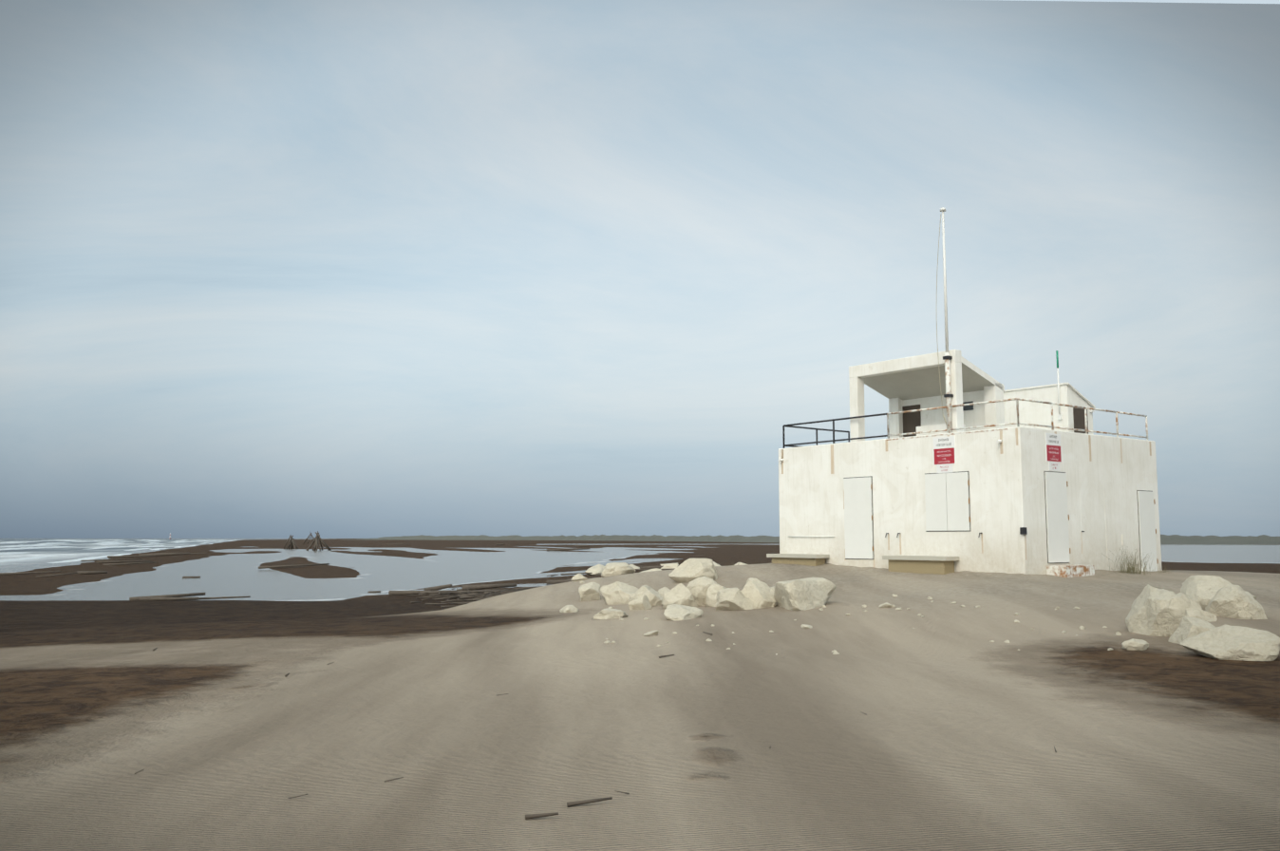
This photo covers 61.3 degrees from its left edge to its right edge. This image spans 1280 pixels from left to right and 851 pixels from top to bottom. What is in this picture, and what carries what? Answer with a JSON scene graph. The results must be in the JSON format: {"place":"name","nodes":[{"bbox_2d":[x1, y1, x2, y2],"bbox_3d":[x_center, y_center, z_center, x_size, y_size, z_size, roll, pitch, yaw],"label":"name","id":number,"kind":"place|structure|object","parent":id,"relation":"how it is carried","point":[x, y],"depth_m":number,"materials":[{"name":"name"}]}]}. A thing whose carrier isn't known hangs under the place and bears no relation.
{"place":"outdoors","nodes":[
{"label":"outdoors","id":0,"kind":"place"},
{"bbox_2d":[0,538,1279,850],"bbox_3d":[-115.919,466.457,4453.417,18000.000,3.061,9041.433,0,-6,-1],"label":"beach ground","id":1,"kind":"structure","parent":0,"point":[215,724],"depth_m":8.71,"materials":[{"name":"beige sand"}]},
{"bbox_2d":[0,530,1087,819],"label":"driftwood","id":2,"kind":"object","parent":1,"relation":"on","point":[482,592],"depth_m":45.30,"materials":[{"name":"brown wood"}]},
{"bbox_2d":[766,553,829,565],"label":"bench","id":3,"kind":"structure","parent":1,"relation":"on","point":[803,559],"depth_m":28.03,"materials":[{"name":"concrete"}]},
{"bbox_2d":[579,580,1174,654],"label":"scattered stones","id":4,"kind":"object","parent":1,"relation":"on","point":[805,626],"depth_m":15.96,"materials":[{"name":"stone"}]},
{"bbox_2d":[559,558,1279,660],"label":"boulders","id":5,"kind":"object","parent":1,"relation":"on","point":[1191,611],"depth_m":17.11,"materials":[{"name":"beige stone"}]},
{"bbox_2d":[882,555,959,574],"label":"bench","id":6,"kind":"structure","parent":1,"relation":"on","point":[928,564],"depth_m":24.94,"materials":[{"name":"concrete"}]},
{"bbox_2d":[727,545,1170,575],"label":"grass tufts","id":7,"kind":"object","parent":1,"relation":"on","point":[1129,569],"depth_m":25.21,"materials":[{"name":"beige plant"}]},
{"bbox_2d":[778,426,1162,574],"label":"station walls","id":8,"kind":"structure","parent":1,"relation":"on","point":[1007,496],"depth_m":25.66,"materials":[{"name":"white paint"}]},
{"bbox_2d":[786,425,849,447],"bbox_3d":[4.969,0.403,30.324,2.759,0.664,0.078,5,-8,-39],"label":"dark railing","id":9,"kind":"object","parent":8,"relation":"on","point":[817,429],"depth_m":30.35,"materials":[{"name":"grey metal"}]},
{"bbox_2d":[843,475,873,559],"bbox_3d":[5.473,2.319,27.076,0.040,2.056,0.950,5,-7,-37],"label":"door","id":10,"kind":"structure","parent":8,"relation":"attached to","point":[858,527],"depth_m":27.05,"materials":[{"name":"paint"}]},
{"bbox_2d":[782,397,1016,448],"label":"railing","id":11,"kind":"structure","parent":8,"relation":"on","point":[954,405],"depth_m":26.58,"materials":[{"name":"white metal"}]},
{"bbox_2d":[848,349,1004,441],"bbox_3d":[7.138,-0.190,27.022,1.900,2.820,3.260,5,-7,-37],"label":"lookout shelter","id":12,"kind":"object","parent":8,"relation":"on","point":[986,414],"depth_m":26.85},
{"bbox_2d":[902,404,921,436],"bbox_3d":[7.107,0.411,28.259,0.016,1.880,0.610,5,-7,-37],"label":"doorway","id":13,"kind":"structure","parent":12,"relation":"in","point":[912,421],"depth_m":28.30,"materials":[{"name":"brown wood"}]},
{"bbox_2d":[864,357,1004,399],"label":"canopy ceiling","id":14,"kind":"structure","parent":12,"relation":"attached to","point":[922,383],"depth_m":27.11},
{"bbox_2d":[962,400,973,411],"bbox_3d":[8.091,-0.472,27.064,0.013,0.210,0.600,5,-7,-37],"label":"window","id":15,"kind":"structure","parent":12,"relation":"in","point":[968,407],"depth_m":26.93,"materials":[{"name":"black glass"}]},
{"bbox_2d":[778,439,1084,537],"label":"wall fittings","id":16,"kind":"object","parent":8,"relation":"attached to","point":[1023,530],"depth_m":23.91,"materials":[{"name":"white"}]},
{"bbox_2d":[916,423,965,435],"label":"deck block","id":17,"kind":"structure","parent":8,"relation":"on","point":[931,427],"depth_m":26.03,"materials":[{"name":"white paint"}]},
{"bbox_2d":[933,435,955,472],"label":"sign","id":18,"kind":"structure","parent":8,"relation":"attached to","point":[950,456],"depth_m":25.15,"materials":[{"name":"white"}]},
{"bbox_2d":[936,207,953,432],"bbox_3d":[7.165,-2.481,25.541,0.160,5.410,0.343,5,-7,-37],"label":"flag pole","id":19,"kind":"object","parent":8,"relation":"on","point":[948,395],"depth_m":25.38,"materials":[{"name":"white metal"}]},
{"bbox_2d":[924,470,970,531],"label":"shutter","id":20,"kind":"structure","parent":8,"relation":"attached to","point":[948,506],"depth_m":24.96,"materials":[{"name":"paint"}]},
{"bbox_2d":[781,428,1151,566],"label":"rust stains","id":21,"kind":"object","parent":8,"relation":"attached to","point":[886,442],"depth_m":26.04,"materials":[{"name":"brown paint"}]},
{"bbox_2d":[1003,384,1093,433],"bbox_3d":[10.251,0.209,27.790,1.140,2.185,2.370,5,-7,-37],"label":"rooftop cabin","id":22,"kind":"object","parent":8,"relation":"on","point":[1034,413],"depth_m":27.12,"materials":[{"name":"white paint"}]},
{"bbox_2d":[1004,381,1095,408],"bbox_3d":[10.273,-0.653,27.859,1.230,0.545,2.430,5,-7,-37],"label":"roof edge","id":23,"kind":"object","parent":22,"relation":"attached to","point":[1084,399],"depth_m":27.06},
{"bbox_2d":[1055,350,1062,419],"bbox_3d":[10.374,-1.003,26.751,0.085,1.720,0.070,5,-7,-37],"label":"marker pole","id":24,"kind":"object","parent":22,"relation":"on","point":[1060,416],"depth_m":26.72,"materials":[{"name":"white metal"}]},
{"bbox_2d":[1072,407,1088,433],"bbox_3d":[10.960,0.386,26.808,0.620,1.630,0.015,5,-7,-37],"label":"window","id":25,"kind":"structure","parent":22,"relation":"in","point":[1079,418],"depth_m":26.82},
{"bbox_2d":[1045,432,1061,470],"bbox_3d":[9.327,0.597,24.350,0.600,0.840,0.013,5,-7,-37],"label":"warning sign","id":26,"kind":"object","parent":8,"relation":"attached to","point":[1050,455],"depth_m":24.34,"materials":[{"name":"white"}]},
{"bbox_2d":[1043,470,1070,563],"bbox_3d":[9.357,2.055,24.204,0.870,2.046,0.040,5,-7,-37],"label":"front door","id":27,"kind":"structure","parent":8,"relation":"attached to","point":[1057,517],"depth_m":24.17,"materials":[{"name":"paint"}]},
{"bbox_2d":[1016,397,1148,440],"bbox_3d":[10.520,-0.105,25.446,5.598,0.664,0.058,5,-7,-37],"label":"white railing","id":28,"kind":"object","parent":8,"relation":"on","point":[1052,426],"depth_m":25.33,"materials":[{"name":"white metal"}]},
{"bbox_2d":[1079,490,1128,563],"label":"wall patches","id":29,"kind":"object","parent":8,"relation":"attached to","point":[1092,525],"depth_m":25.36,"materials":[{"name":"white paint"}]},
{"bbox_2d":[1136,489,1158,571],"bbox_3d":[12.488,2.602,26.560,0.780,2.006,0.041,5,-7,-37],"label":"front door","id":30,"kind":"structure","parent":8,"relation":"attached to","point":[1147,531],"depth_m":26.53,"materials":[{"name":"paint"}]},
{"bbox_2d":[1046,564,1094,577],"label":"step","id":31,"kind":"structure","parent":1,"relation":"on","point":[1067,571],"depth_m":23.67,"materials":[{"name":"white concrete"}]},
{"bbox_2d":[0,538,1279,601],"bbox_3d":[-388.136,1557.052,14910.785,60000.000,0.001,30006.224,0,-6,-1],"label":"sea water","id":32,"kind":"structure","parent":0,"point":[235,574],"depth_m":93.98,"materials":[{"name":"grey liquid"}]},
{"bbox_2d":[0,539,237,563],"bbox_3d":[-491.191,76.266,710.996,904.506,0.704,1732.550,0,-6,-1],"label":"sea waves","id":33,"kind":"object","parent":32,"relation":"on","point":[46,545],"depth_m":307.37,"materials":[{"name":"liquid"}]},
{"bbox_2d":[0,0,1279,538],"label":"sky","id":34,"kind":"structure","parent":0,"point":[269,269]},
{"bbox_2d":[359,534,1279,544],"bbox_3d":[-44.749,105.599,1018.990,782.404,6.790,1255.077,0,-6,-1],"label":"treeline","id":35,"kind":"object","parent":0,"point":[1209,539],"depth_m":725.36,"materials":[{"name":"green plant"}]},
{"bbox_2d":[885,428,1007,440],"bbox_3d":[7.090,0.218,25.206,0.003,0.032,3.400,5,-7,-37],"label":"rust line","id":36,"kind":"object","parent":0,"point":[949,434],"depth_m":25.05,"materials":[{"name":"brown metal"}]}
]}

